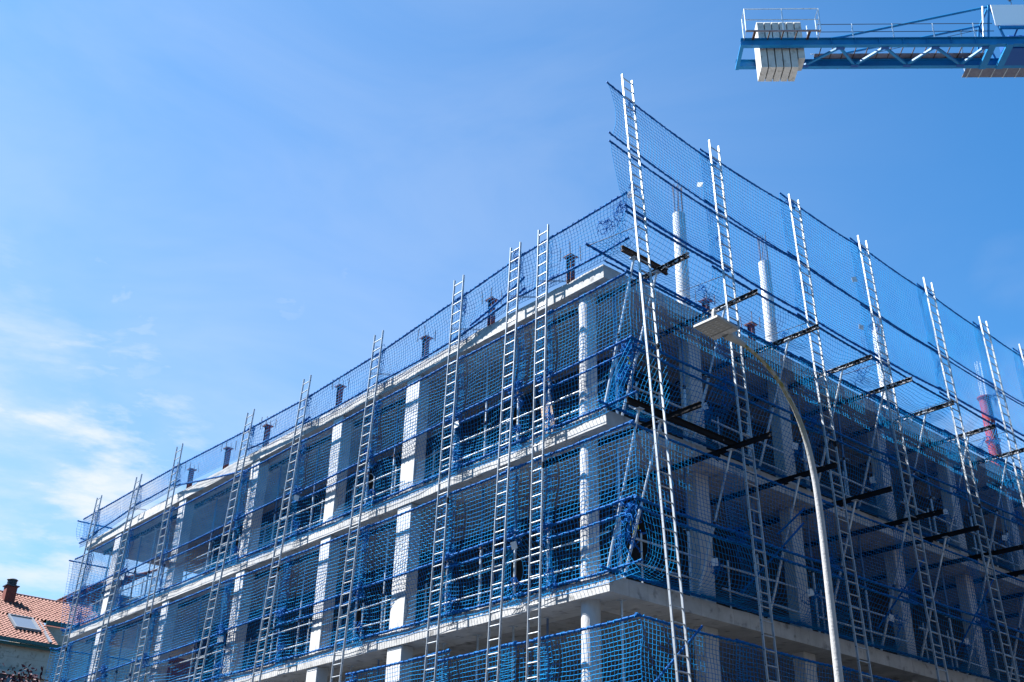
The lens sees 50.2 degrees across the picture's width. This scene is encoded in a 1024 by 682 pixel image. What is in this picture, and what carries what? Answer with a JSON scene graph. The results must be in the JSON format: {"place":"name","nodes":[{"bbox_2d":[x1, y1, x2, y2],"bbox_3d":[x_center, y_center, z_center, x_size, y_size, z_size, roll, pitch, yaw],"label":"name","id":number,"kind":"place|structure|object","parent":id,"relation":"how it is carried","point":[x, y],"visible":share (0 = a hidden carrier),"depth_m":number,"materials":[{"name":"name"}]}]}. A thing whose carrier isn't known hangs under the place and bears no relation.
{"place":"outdoors","nodes":[
{"label":"outdoors","id":0,"kind":"place"},
{"bbox_2d":[0,578,153,681],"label":"house","id":1,"kind":"structure","parent":0,"point":[28,636],"depth_m":69.51,"materials":[{"name":"stone"}]},
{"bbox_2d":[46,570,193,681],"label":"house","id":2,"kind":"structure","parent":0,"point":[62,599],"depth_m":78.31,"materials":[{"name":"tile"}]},
{"bbox_2d":[0,0,1023,640],"label":"sky","id":3,"kind":"structure","parent":0,"point":[209,209],"materials":[{"name":"blue"}]},
{"bbox_3d":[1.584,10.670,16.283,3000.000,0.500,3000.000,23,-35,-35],"label":"ground","id":4,"kind":"structure","parent":0,"visible":0},
{"bbox_2d":[54,495,102,681],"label":"ladder","id":5,"kind":"object","parent":4,"relation":"on","point":[79,589],"visible":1,"depth_m":39.29,"materials":[{"name":"metal"}]},
{"bbox_2d":[132,443,183,681],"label":"ladder","id":6,"kind":"object","parent":4,"relation":"on","point":[160,559],"visible":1,"depth_m":34.63,"materials":[{"name":"metal"}]},
{"bbox_2d":[172,427,254,489],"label":"safety net","id":7,"kind":"object","parent":6,"relation":"attached to","point":[206,451],"visible":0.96,"depth_m":34.39,"materials":[{"name":"fabric"}]},
{"bbox_2d":[251,375,311,681],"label":"ladder","id":8,"kind":"object","parent":4,"relation":"on","point":[281,546],"visible":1,"depth_m":28.68,"materials":[{"name":"metal"}]},
{"bbox_2d":[68,181,1023,681],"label":"concrete building","id":9,"kind":"structure","parent":4,"relation":"on","point":[584,607],"depth_m":26.37,"materials":[{"name":"grey"}]},
{"bbox_2d":[60,624,115,681],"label":"safety net","id":10,"kind":"object","parent":9,"relation":"attached to","point":[81,655],"visible":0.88,"depth_m":37.07,"materials":[{"name":"fabric"}]},
{"bbox_2d":[73,528,133,630],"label":"safety net","id":11,"kind":"object","parent":9,"relation":"attached to","point":[92,592],"visible":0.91,"depth_m":38.44,"materials":[{"name":"fabric"}]},
{"bbox_2d":[89,474,145,681],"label":"ladder","id":12,"kind":"object","parent":9,"relation":"attached to","point":[117,578],"visible":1,"depth_m":36.75,"materials":[{"name":"metal"}]},
{"bbox_2d":[98,609,156,681],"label":"safety net","id":13,"kind":"object","parent":9,"relation":"attached to","point":[120,641],"visible":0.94,"depth_m":34.85,"materials":[{"name":"fabric"}]},
{"bbox_2d":[116,507,174,612],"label":"safety net","id":14,"kind":"object","parent":9,"relation":"attached to","point":[138,565],"visible":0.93,"depth_m":36.17,"materials":[{"name":"fabric"}]},
{"bbox_2d":[137,577,233,681],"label":"safety net","id":15,"kind":"object","parent":9,"relation":"attached to","point":[175,648],"visible":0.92,"depth_m":31.87,"materials":[{"name":"fabric"}]},
{"bbox_2d":[153,470,248,595],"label":"safety net","id":16,"kind":"object","parent":9,"relation":"attached to","point":[233,529],"visible":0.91,"depth_m":33.40,"materials":[{"name":"fabric"}]},
{"bbox_2d":[212,555,292,681],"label":"safety net","id":17,"kind":"object","parent":9,"relation":"attached to","point":[243,624],"visible":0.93,"depth_m":29.21,"materials":[{"name":"fabric"}]},
{"bbox_2d":[231,438,306,565],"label":"safety net","id":18,"kind":"object","parent":9,"relation":"attached to","point":[261,507],"visible":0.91,"depth_m":30.68,"materials":[{"name":"fabric"}]},
{"bbox_2d":[273,524,369,668],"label":"safety net","id":19,"kind":"object","parent":9,"relation":"attached to","point":[280,614],"visible":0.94,"depth_m":26.91,"materials":[{"name":"fabric"}]},
{"bbox_2d":[290,400,380,540],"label":"safety net","id":20,"kind":"object","parent":9,"relation":"attached to","point":[296,499],"visible":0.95,"depth_m":28.44,"materials":[{"name":"fabric"}]},
{"bbox_2d":[301,349,385,429],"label":"safety net","id":21,"kind":"object","parent":9,"relation":"attached to","point":[341,403],"visible":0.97,"depth_m":29.38,"materials":[{"name":"fabric"}]},
{"bbox_2d":[330,330,395,681],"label":"ladder","id":22,"kind":"object","parent":9,"relation":"attached to","point":[349,539],"visible":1,"depth_m":26.21,"materials":[{"name":"metal"}]},
{"bbox_2d":[373,292,466,390],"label":"safety net","id":23,"kind":"object","parent":22,"relation":"attached to","point":[425,356],"visible":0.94,"depth_m":27.08,"materials":[{"name":"fabric"}]},
{"bbox_2d":[345,649,450,681],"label":"safety net","id":24,"kind":"object","parent":9,"relation":"attached to","point":[389,665],"visible":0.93,"depth_m":23.17,"materials":[{"name":"fabric"}]},
{"bbox_2d":[351,490,456,647],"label":"safety net","id":25,"kind":"object","parent":9,"relation":"attached to","point":[361,625],"visible":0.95,"depth_m":24.55,"materials":[{"name":"fabric"}]},
{"bbox_2d":[363,355,463,511],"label":"safety net","id":26,"kind":"object","parent":9,"relation":"attached to","point":[426,480],"visible":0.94,"depth_m":26.07,"materials":[{"name":"fabric"}]},
{"bbox_2d":[423,275,479,681],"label":"ladder","id":27,"kind":"object","parent":9,"relation":"attached to","point":[445,516],"visible":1,"depth_m":23.89,"materials":[{"name":"metal"}]},
{"bbox_2d":[453,253,526,345],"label":"safety net","id":28,"kind":"object","parent":27,"relation":"attached to","point":[472,325],"visible":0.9,"depth_m":25.34,"materials":[{"name":"fabric"}]},
{"bbox_2d":[436,641,516,681],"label":"safety net","id":29,"kind":"object","parent":9,"relation":"attached to","point":[466,655],"visible":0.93,"depth_m":21.43,"materials":[{"name":"fabric"}]},
{"bbox_2d":[441,466,522,622],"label":"safety net","id":30,"kind":"object","parent":9,"relation":"attached to","point":[455,564],"visible":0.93,"depth_m":22.66,"materials":[{"name":"fabric"}]},
{"bbox_2d":[447,325,525,474],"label":"safety net","id":31,"kind":"object","parent":9,"relation":"attached to","point":[456,423],"visible":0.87,"depth_m":24.21,"materials":[{"name":"fabric"}]},
{"bbox_2d":[485,242,539,681],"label":"ladder","id":32,"kind":"object","parent":9,"relation":"attached to","point":[506,492],"visible":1,"depth_m":22.38,"materials":[{"name":"metal"}]},
{"bbox_2d":[500,635,553,681],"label":"safety net","id":33,"kind":"object","parent":9,"relation":"attached to","point":[530,641],"visible":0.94,"depth_m":20.41,"materials":[{"name":"fabric"}]},
{"bbox_2d":[503,453,553,606],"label":"safety net","id":34,"kind":"object","parent":9,"relation":"attached to","point":[514,544],"visible":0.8,"depth_m":21.63,"materials":[{"name":"fabric"}]},
{"bbox_2d":[507,309,555,451],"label":"safety net","id":35,"kind":"object","parent":9,"relation":"attached to","point":[516,389],"visible":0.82,"depth_m":23.17,"materials":[{"name":"fabric"}]},
{"bbox_2d":[525,224,568,681],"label":"ladder","id":36,"kind":"object","parent":9,"relation":"attached to","point":[541,493],"visible":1,"depth_m":21.74,"materials":[{"name":"metal"}]},
{"bbox_2d":[539,191,630,290],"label":"safety net","id":37,"kind":"object","parent":36,"relation":"attached to","point":[596,256],"visible":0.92,"depth_m":23.28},
{"bbox_2d":[533,613,642,681],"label":"safety net","id":38,"kind":"object","parent":9,"relation":"attached to","point":[623,619],"visible":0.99,"depth_m":19.17,"materials":[{"name":"fabric"}]},
{"bbox_2d":[635,612,758,681],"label":"safety net","id":39,"kind":"object","parent":38,"relation":"attached to","point":[688,629],"visible":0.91,"depth_m":19.16,"materials":[{"name":"fabric"}]},
{"bbox_2d":[600,256,637,410],"bbox_3d":[2.130,-0.142,21.591,0.192,2.958,1.235,18,-32,-28],"label":"steel prop","id":40,"kind":"object","parent":9,"relation":"on","point":[633,258],"visible":0.84,"depth_m":21.55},
{"bbox_2d":[536,270,636,435],"bbox_3d":[1.461,0.298,22.052,0.420,2.852,2.716,23,-35,-35],"label":"safety net","id":41,"kind":"object","parent":40,"relation":"attached to","point":[551,415],"visible":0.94,"depth_m":22.06,"materials":[{"name":"fabric"}]},
{"bbox_2d":[603,407,643,574],"bbox_3d":[2.055,2.758,20.070,0.192,2.908,1.235,18,-32,-28],"label":"steel prop","id":42,"kind":"object","parent":9,"relation":"on","point":[638,409],"visible":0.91,"depth_m":20.04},
{"bbox_2d":[535,419,642,598],"bbox_3d":[1.396,3.194,20.520,0.422,2.920,2.740,23,-35,-35],"label":"safety net","id":43,"kind":"object","parent":42,"relation":"attached to","point":[587,576],"visible":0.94,"depth_m":20.51,"materials":[{"name":"fabric"}]},
{"bbox_2d":[621,270,661,415],"bbox_3d":[2.562,0.084,21.898,0.178,2.866,1.298,21,-33,-32],"label":"steel prop","id":44,"kind":"object","parent":9,"relation":"on","point":[656,272],"visible":0.38,"depth_m":21.91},
{"bbox_2d":[547,252,689,328],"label":"steel beam","id":45,"kind":"structure","parent":44,"relation":"on","point":[673,262],"depth_m":22.64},
{"bbox_2d":[597,269,735,447],"bbox_3d":[3.189,0.365,22.201,3.489,2.738,0.952,23,-35,-35],"label":"safety net","id":46,"kind":"object","parent":44,"relation":"attached to","point":[681,434],"visible":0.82,"depth_m":22.05,"materials":[{"name":"fabric"}]},
{"bbox_2d":[623,420,663,577],"bbox_3d":[2.438,2.972,20.360,0.178,2.816,1.266,21,-33,-32],"label":"steel prop","id":47,"kind":"object","parent":9,"relation":"on","point":[660,422],"visible":0.5,"depth_m":20.36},
{"bbox_2d":[544,401,701,467],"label":"steel beam","id":48,"kind":"structure","parent":47,"relation":"on","point":[678,412],"depth_m":21.07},
{"bbox_2d":[626,396,736,445],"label":"spreader beam","id":49,"kind":"structure","parent":48,"relation":"on","point":[688,425],"depth_m":21.12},
{"bbox_2d":[599,421,758,603],"bbox_3d":[3.320,3.346,20.841,3.801,2.681,0.951,23,-35,-35],"label":"safety net","id":50,"kind":"object","parent":47,"relation":"attached to","point":[714,562],"visible":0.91,"depth_m":20.67,"materials":[{"name":"fabric"}]},
{"bbox_2d":[614,499,646,566],"bbox_3d":[2.075,3.478,19.720,0.576,1.087,0.920,23,-35,-35],"label":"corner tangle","id":51,"kind":"object","parent":50,"relation":"hanging from","point":[631,519],"visible":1,"depth_m":19.59,"materials":[{"name":"fabric"}]},
{"bbox_2d":[585,209,729,308],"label":"safety net","id":52,"kind":"object","parent":9,"relation":"attached to","point":[648,279],"visible":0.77,"depth_m":23.17,"materials":[{"name":"fabric"}]},
{"bbox_2d":[692,305,728,443],"bbox_3d":[4.175,0.762,23.112,0.178,2.866,1.320,21,-33,-32],"label":"steel prop","id":53,"kind":"object","parent":9,"relation":"on","point":[715,348],"visible":0.56,"depth_m":23.07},
{"bbox_2d":[618,289,758,353],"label":"steel beam","id":54,"kind":"structure","parent":53,"relation":"on","point":[743,297],"depth_m":23.78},
{"bbox_2d":[696,448,734,598],"bbox_3d":[3.994,3.624,21.525,0.178,2.816,1.296,21,-33,-32],"label":"steel prop","id":55,"kind":"object","parent":9,"relation":"on","point":[730,450],"visible":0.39,"depth_m":21.50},
{"bbox_2d":[611,431,772,490],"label":"steel beam","id":56,"kind":"structure","parent":55,"relation":"on","point":[740,444],"depth_m":22.14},
{"bbox_2d":[701,459,849,629],"bbox_3d":[5.522,4.289,22.511,4.229,2.664,0.952,23,-35,-35],"label":"safety net","id":57,"kind":"object","parent":55,"relation":"attached to","point":[810,592],"visible":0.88,"depth_m":22.27,"materials":[{"name":"fabric"}]},
{"bbox_2d":[685,265,812,352],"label":"safety net","id":58,"kind":"object","parent":9,"relation":"attached to","point":[761,296],"visible":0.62,"depth_m":24.81,"materials":[{"name":"fabric"}]},
{"bbox_2d":[758,338,792,470],"bbox_3d":[5.841,1.463,24.366,0.177,2.866,1.343,21,-33,-32],"label":"steel prop","id":59,"kind":"object","parent":9,"relation":"on","point":[788,340],"visible":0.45,"depth_m":24.36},
{"bbox_2d":[675,324,819,386],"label":"steel beam","id":60,"kind":"structure","parent":59,"relation":"on","point":[799,333],"depth_m":24.88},
{"bbox_2d":[693,316,822,483],"bbox_3d":[5.281,1.238,23.802,4.055,2.803,0.950,23,-35,-35],"label":"safety net","id":61,"kind":"object","parent":59,"relation":"attached to","point":[795,447],"visible":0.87,"depth_m":23.75,"materials":[{"name":"fabric"}]},
{"bbox_2d":[767,476,802,618],"bbox_3d":[5.691,4.344,22.814,0.178,2.816,1.298,21,-33,-32],"label":"steel prop","id":62,"kind":"object","parent":9,"relation":"on","point":[792,509],"visible":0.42,"depth_m":22.78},
{"bbox_2d":[679,462,836,513],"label":"steel beam","id":63,"kind":"structure","parent":62,"relation":"on","point":[786,480],"depth_m":23.35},
{"bbox_2d":[770,312,885,390],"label":"safety net","id":64,"kind":"object","parent":9,"relation":"attached to","point":[842,341],"visible":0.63,"depth_m":26.59,"materials":[{"name":"fabric"}]},
{"bbox_2d":[826,499,859,634],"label":"steel prop","id":65,"kind":"object","parent":9,"relation":"on","point":[851,519],"visible":0.54,"depth_m":24.05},
{"bbox_2d":[735,486,891,531],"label":"steel beam","id":66,"kind":"structure","parent":65,"relation":"on","point":[868,495],"depth_m":24.44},
{"bbox_2d":[857,389,884,509],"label":"steel prop","id":67,"kind":"object","parent":9,"relation":"on","point":[869,458],"visible":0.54,"depth_m":26.55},
{"bbox_2d":[783,356,902,514],"bbox_3d":[7.819,2.292,25.744,3.894,2.807,0.951,23,-35,-35],"label":"safety net","id":68,"kind":"object","parent":67,"relation":"attached to","point":[871,479],"visible":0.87,"depth_m":25.66,"materials":[{"name":"fabric"}]},
{"bbox_2d":[880,521,908,650],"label":"steel prop","id":69,"kind":"object","parent":9,"relation":"on","point":[893,585],"visible":0.66,"depth_m":25.17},
{"bbox_2d":[797,499,916,651],"bbox_3d":[7.507,5.122,24.026,3.993,2.686,0.952,23,-35,-35],"label":"safety net","id":70,"kind":"object","parent":69,"relation":"attached to","point":[890,615],"visible":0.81,"depth_m":24.02,"materials":[{"name":"fabric"}]},
{"bbox_2d":[804,509,943,547],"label":"steel beam","id":71,"kind":"structure","parent":69,"relation":"on","point":[919,517],"depth_m":25.78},
{"bbox_2d":[881,526,993,672],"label":"safety net","id":72,"kind":"object","parent":69,"relation":"attached to","point":[966,642],"visible":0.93,"depth_m":25.84,"materials":[{"name":"fabric"}]},
{"bbox_2d":[849,354,949,425],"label":"safety net","id":73,"kind":"object","parent":9,"relation":"attached to","point":[918,384],"visible":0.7,"depth_m":28.42,"materials":[{"name":"fabric"}]},
{"bbox_2d":[902,412,928,528],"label":"steel prop","id":74,"kind":"object","parent":9,"relation":"on","point":[924,413],"visible":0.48,"depth_m":27.74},
{"bbox_2d":[862,393,965,542],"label":"safety net","id":75,"kind":"object","parent":74,"relation":"attached to","point":[945,511],"visible":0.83,"depth_m":27.35,"materials":[{"name":"fabric"}]},
{"bbox_2d":[919,536,949,660],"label":"steel prop","id":76,"kind":"object","parent":9,"relation":"on","point":[941,558],"visible":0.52,"depth_m":26.14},
{"bbox_2d":[830,525,979,563],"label":"steel beam","id":77,"kind":"structure","parent":76,"relation":"on","point":[931,539],"depth_m":26.72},
{"bbox_2d":[946,434,972,546],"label":"steel prop","id":78,"kind":"object","parent":9,"relation":"on","point":[955,502],"visible":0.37,"depth_m":28.87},
{"bbox_2d":[941,429,1023,566],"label":"safety net","id":79,"kind":"object","parent":78,"relation":"attached to","point":[1005,537],"visible":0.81,"depth_m":29.24,"materials":[{"name":"fabric"}]},
{"bbox_2d":[925,391,1006,454],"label":"safety net","id":80,"kind":"object","parent":9,"relation":"attached to","point":[972,412],"visible":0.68,"depth_m":30.21,"materials":[{"name":"fabric"}]},
{"bbox_2d":[966,555,992,673],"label":"steel prop","id":81,"kind":"object","parent":9,"relation":"on","point":[988,561],"visible":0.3,"depth_m":27.36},
{"bbox_2d":[954,556,1023,681],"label":"safety net","id":82,"kind":"object","parent":81,"relation":"attached to","point":[995,679],"visible":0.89,"depth_m":27.25,"materials":[{"name":"fabric"}]},
{"bbox_2d":[974,362,1002,467],"bbox_3d":[15.230,2.629,34.831,0.470,4.350,0.470,23,-35,-35],"label":"column formwork","id":83,"kind":"object","parent":9,"relation":"on","point":[992,431],"depth_m":34.73,"materials":[{"name":"metal"}]},
{"bbox_2d":[986,455,1009,562],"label":"steel prop","id":84,"kind":"object","parent":9,"relation":"on","point":[997,510],"visible":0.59,"depth_m":30.11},
{"bbox_2d":[899,448,1023,485],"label":"steel beam","id":85,"kind":"structure","parent":84,"relation":"on","point":[1014,452],"depth_m":30.78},
{"bbox_2d":[970,316,1023,508],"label":"ladder","id":86,"kind":"object","parent":85,"relation":"attached to","point":[1000,404],"visible":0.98,"depth_m":31.17,"materials":[{"name":"metal"}]},
{"bbox_2d":[916,283,993,383],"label":"safety net","id":87,"kind":"object","parent":86,"relation":"attached to","point":[962,342],"visible":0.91,"depth_m":31.37,"materials":[{"name":"fabric"}]},
{"bbox_2d":[929,346,1005,423],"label":"safety net","id":88,"kind":"object","parent":86,"relation":"attached to","point":[967,404],"visible":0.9,"depth_m":30.62,"materials":[{"name":"fabric"}]},
{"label":"steel prop","id":89,"kind":"object","parent":9,"relation":"on","visible":0},
{"bbox_2d":[994,458,1023,575],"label":"safety net","id":90,"kind":"object","parent":89,"relation":"attached to","point":[1004,556],"visible":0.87,"depth_m":30.06,"materials":[{"name":"fabric"}]},
{"bbox_2d":[587,73,691,681],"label":"ladder","id":91,"kind":"object","parent":4,"relation":"on","point":[655,430],"visible":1,"depth_m":20.21,"materials":[{"name":"metal"}]},
{"bbox_2d":[606,81,723,212],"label":"safety net","id":92,"kind":"object","parent":91,"relation":"attached to","point":[699,184],"visible":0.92,"depth_m":24.35,"materials":[{"name":"fabric"}]},
{"bbox_2d":[608,140,726,264],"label":"safety net","id":93,"kind":"object","parent":91,"relation":"attached to","point":[653,222],"visible":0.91,"depth_m":23.53,"materials":[{"name":"fabric"}]},
{"bbox_2d":[677,139,779,681],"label":"ladder","id":94,"kind":"object","parent":4,"relation":"on","point":[752,460],"visible":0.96,"depth_m":21.94,"materials":[{"name":"metal"}]},
{"bbox_2d":[764,193,872,681],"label":"ladder","id":95,"kind":"object","parent":4,"relation":"on","point":[832,482],"visible":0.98,"depth_m":23.93,"materials":[{"name":"metal"}]},
{"bbox_2d":[699,148,802,262],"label":"safety net","id":96,"kind":"object","parent":95,"relation":"attached to","point":[755,185],"visible":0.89,"depth_m":26.05,"materials":[{"name":"fabric"}]},
{"bbox_2d":[705,205,811,316],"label":"safety net","id":97,"kind":"object","parent":95,"relation":"attached to","point":[759,285],"visible":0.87,"depth_m":25.29,"materials":[{"name":"fabric"}]},
{"bbox_2d":[736,638,851,681],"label":"safety net","id":98,"kind":"object","parent":95,"relation":"attached to","point":[803,659],"visible":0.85,"depth_m":20.80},
{"bbox_2d":[735,0,1023,81],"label":"tower crane","id":99,"kind":"object","parent":4,"relation":"on","point":[778,47],"visible":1,"depth_m":48.82,"materials":[{"name":"blue"}]},
{"bbox_2d":[838,235,948,681],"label":"ladder","id":100,"kind":"object","parent":4,"relation":"on","point":[912,495],"visible":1,"depth_m":25.85,"materials":[{"name":"metal"}]},
{"bbox_2d":[779,192,873,309],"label":"safety net","id":101,"kind":"object","parent":100,"relation":"attached to","point":[853,279],"visible":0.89,"depth_m":27.87,"materials":[{"name":"fabric"}]},
{"bbox_2d":[788,253,882,358],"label":"safety net","id":102,"kind":"object","parent":100,"relation":"attached to","point":[860,326],"visible":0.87,"depth_m":27.04,"materials":[{"name":"fabric"}]},
{"bbox_2d":[910,277,1018,681],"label":"ladder","id":103,"kind":"object","parent":4,"relation":"on","point":[981,516],"visible":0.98,"depth_m":27.87,"materials":[{"name":"metal"}]},
{"bbox_2d":[849,237,940,352],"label":"safety net","id":104,"kind":"object","parent":103,"relation":"attached to","point":[897,274],"visible":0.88,"depth_m":29.62,"materials":[{"name":"fabric"}]},
{"bbox_2d":[859,303,949,392],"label":"safety net","id":105,"kind":"object","parent":103,"relation":"attached to","point":[905,371],"visible":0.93,"depth_m":28.75,"materials":[{"name":"fabric"}]},
{"bbox_2d":[1018,344,1023,364],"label":"ladder","id":106,"kind":"object","parent":4,"relation":"on","point":[1021,349],"visible":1,"depth_m":33.67,"materials":[{"name":"metal"}]},
{"bbox_2d":[972,321,1023,403],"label":"safety net","id":107,"kind":"object","parent":106,"relation":"attached to","point":[1008,374],"visible":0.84,"depth_m":32.88,"materials":[{"name":"fabric"}]},
{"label":"pavement","id":108,"kind":"structure","parent":0,"visible":0},
{"bbox_2d":[193,409,261,681],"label":"ladder","id":109,"kind":"object","parent":108,"relation":"on","point":[227,542],"visible":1,"depth_m":31.01,"materials":[{"name":"metal"}]},
{"bbox_2d":[244,395,311,455],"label":"safety net","id":110,"kind":"object","parent":109,"relation":"attached to","point":[280,433],"visible":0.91,"depth_m":31.68,"materials":[{"name":"fabric"}]},
{"bbox_2d":[693,309,843,681],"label":"street lamp","id":111,"kind":"object","parent":108,"relation":"on","point":[715,326],"visible":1,"depth_m":12.41,"materials":[{"name":"metal"}]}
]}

